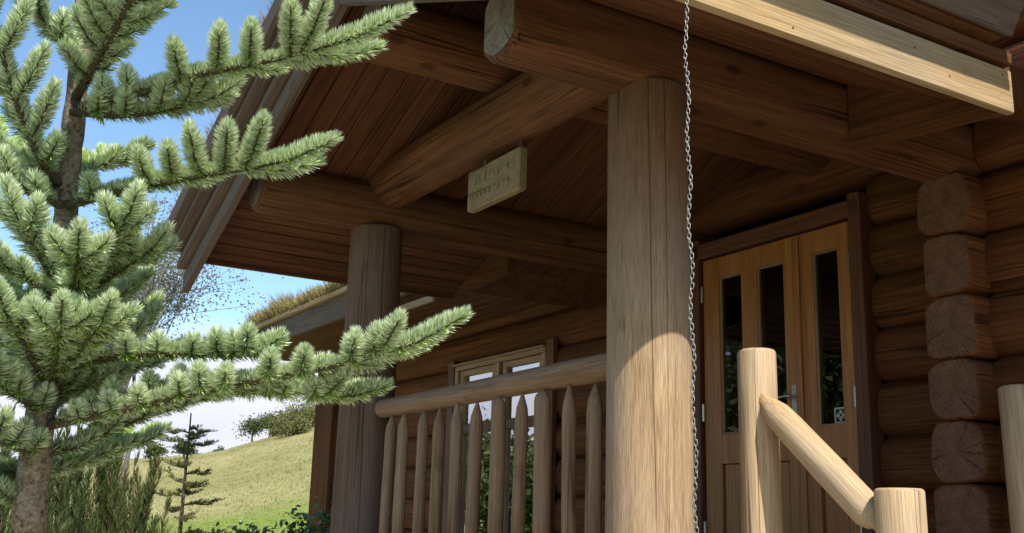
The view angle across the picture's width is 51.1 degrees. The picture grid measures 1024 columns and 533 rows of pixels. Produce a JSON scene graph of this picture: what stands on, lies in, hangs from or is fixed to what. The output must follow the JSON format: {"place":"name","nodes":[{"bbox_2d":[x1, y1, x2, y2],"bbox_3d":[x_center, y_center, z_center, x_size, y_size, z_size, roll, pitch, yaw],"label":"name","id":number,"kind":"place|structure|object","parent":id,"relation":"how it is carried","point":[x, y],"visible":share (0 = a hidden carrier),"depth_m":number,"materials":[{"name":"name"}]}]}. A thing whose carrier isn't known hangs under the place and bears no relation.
{"place":"outdoors","nodes":[
{"label":"outdoors","id":0,"kind":"place"},
{"bbox_2d":[4,428,313,532],"bbox_3d":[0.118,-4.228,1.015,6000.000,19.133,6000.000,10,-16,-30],"label":"hillside","id":1,"kind":"structure","parent":0,"point":[240,490],"depth_m":50.90,"materials":[{"name":"green plant"}]},
{"bbox_2d":[22,189,283,516],"bbox_3d":[-5.282,1.945,15.518,4.100,6.404,4.213,10,-16,-30],"label":"birch tree","id":2,"kind":"object","parent":1,"relation":"on","point":[167,285],"visible":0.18,"depth_m":15.36,"materials":[{"name":"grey plant"}]},
{"bbox_2d":[142,441,171,458],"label":"hill tree","id":3,"kind":"object","parent":1,"relation":"on","point":[158,450],"visible":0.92,"depth_m":80.25,"materials":[{"name":"green plant"}]},
{"bbox_2d":[5,426,313,532],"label":"grass tussocks","id":4,"kind":"object","parent":1,"relation":"on","point":[246,471],"depth_m":52.37,"materials":[{"name":"green plant"}]},
{"bbox_2d":[169,438,198,458],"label":"hill tree","id":5,"kind":"object","parent":1,"relation":"on","point":[182,443],"visible":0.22,"depth_m":80.49,"materials":[{"name":"green plant"}]},
{"bbox_2d":[210,445,223,451],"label":"hill tree","id":6,"kind":"object","parent":1,"relation":"on","point":[217,449],"visible":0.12,"depth_m":97.67,"materials":[{"name":"green plant"}]},
{"bbox_2d":[232,411,270,441],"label":"hill tree","id":7,"kind":"object","parent":1,"relation":"on","point":[252,426],"visible":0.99,"depth_m":92.84,"materials":[{"name":"green plant"}]},
{"bbox_2d":[255,407,280,436],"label":"hill tree","id":8,"kind":"object","parent":1,"relation":"on","point":[267,419],"visible":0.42,"depth_m":96.11,"materials":[{"name":"green plant"}]},
{"bbox_2d":[265,428,281,436],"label":"hill bush","id":9,"kind":"object","parent":1,"relation":"on","point":[272,434],"visible":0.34,"depth_m":98.59,"materials":[{"name":"green plant"}]},
{"bbox_2d":[256,405,298,433],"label":"hill bush","id":10,"kind":"object","parent":1,"relation":"on","point":[278,420],"visible":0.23,"depth_m":88.97,"materials":[{"name":"green plant"}]},
{"bbox_2d":[269,410,314,437],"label":"hill bush","id":11,"kind":"object","parent":1,"relation":"on","point":[298,426],"visible":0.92,"depth_m":76.87,"materials":[{"name":"green plant"}]},
{"bbox_2d":[273,398,315,425],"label":"hill bush","id":12,"kind":"object","parent":1,"relation":"on","point":[295,411],"visible":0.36,"depth_m":84.75,"materials":[{"name":"green plant"}]},
{"bbox_2d":[293,404,315,426],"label":"hill bush","id":13,"kind":"object","parent":1,"relation":"on","point":[311,413],"visible":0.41,"depth_m":80.69,"materials":[{"name":"green plant"}]},
{"bbox_2d":[237,5,1023,532],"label":"log cabin","id":14,"kind":"object","parent":1,"relation":"on","point":[881,313],"visible":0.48,"depth_m":6.20,"materials":[{"name":"brown wood"}]},
{"bbox_2d":[452,345,545,532],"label":"window","id":15,"kind":"structure","parent":14,"relation":"in","point":[532,357],"depth_m":9.19,"materials":[{"name":"brown wood"}]},
{"bbox_2d":[700,235,808,532],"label":"door leaf","id":16,"kind":"structure","parent":14,"relation":"in","point":[752,296],"depth_m":6.70,"materials":[{"name":"brown wood"}]},
{"bbox_2d":[798,221,862,532],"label":"door leaf","id":17,"kind":"structure","parent":14,"relation":"in","point":[830,401],"depth_m":6.14,"materials":[{"name":"brown wood"}]},
{"bbox_2d":[0,0,330,458],"label":"sky","id":18,"kind":"structure","parent":0,"point":[192,19],"materials":[{"name":"blue"}]},
{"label":"gravel drive","id":19,"kind":"structure","parent":0,"visible":0},
{"bbox_2d":[0,403,101,532],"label":"needle shrub","id":20,"kind":"object","parent":19,"relation":"on","point":[61,526],"visible":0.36,"depth_m":3.58,"materials":[{"name":"green plant"}]},
{"bbox_2d":[6,423,173,532],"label":"needle shrub","id":21,"kind":"object","parent":19,"relation":"on","point":[135,520],"visible":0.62,"depth_m":3.90,"materials":[{"name":"green plant"}]},
{"bbox_2d":[155,413,231,532],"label":"conifer sapling","id":22,"kind":"object","parent":19,"relation":"on","point":[184,491],"visible":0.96,"depth_m":6.41,"materials":[{"name":"green plant"}]},
{"bbox_2d":[0,0,473,532],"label":"fir tree","id":23,"kind":"object","parent":19,"relation":"on","point":[72,328],"visible":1,"depth_m":2.16,"materials":[{"name":"green plant"}]},
{"bbox_2d":[216,496,331,532],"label":"leafy shrub","id":24,"kind":"object","parent":19,"relation":"on","point":[320,515],"visible":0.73,"depth_m":8.11,"materials":[{"name":"green plant"}]},
{"bbox_2d":[166,0,1023,532],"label":"porch","id":25,"kind":"object","parent":19,"relation":"on","point":[436,102],"visible":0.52,"depth_m":4.96,"materials":[{"name":"brown wood"}]},
{"bbox_2d":[375,353,606,532],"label":"porch balustrade","id":26,"kind":"object","parent":25,"relation":"attached to","point":[540,381],"visible":0.95,"depth_m":4.82,"materials":[{"name":"brown wood"}]},
{"bbox_2d":[467,140,526,213],"bbox_3d":[-0.076,-0.470,5.312,0.059,0.313,0.505,10,-16,-30],"label":"hanging sign","id":27,"kind":"object","parent":25,"relation":"hanging from","point":[499,179],"visible":0.93,"depth_m":5.24,"materials":[{"name":"brown wood"}]},
{"bbox_2d":[683,0,698,532],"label":"rain chain","id":28,"kind":"object","parent":25,"relation":"hanging from","point":[692,262],"visible":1,"depth_m":2.95,"materials":[{"name":"metal"}]},
{"bbox_2d":[737,348,927,532],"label":"stair railing","id":29,"kind":"object","parent":19,"relation":"on","point":[767,419],"visible":1,"depth_m":3.93,"materials":[{"name":"brown wood"}]},
{"bbox_2d":[998,384,1023,532],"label":"newel post","id":30,"kind":"object","parent":19,"relation":"on","point":[1011,402],"visible":1,"depth_m":4.50,"materials":[{"name":"brown wood"}]}
]}

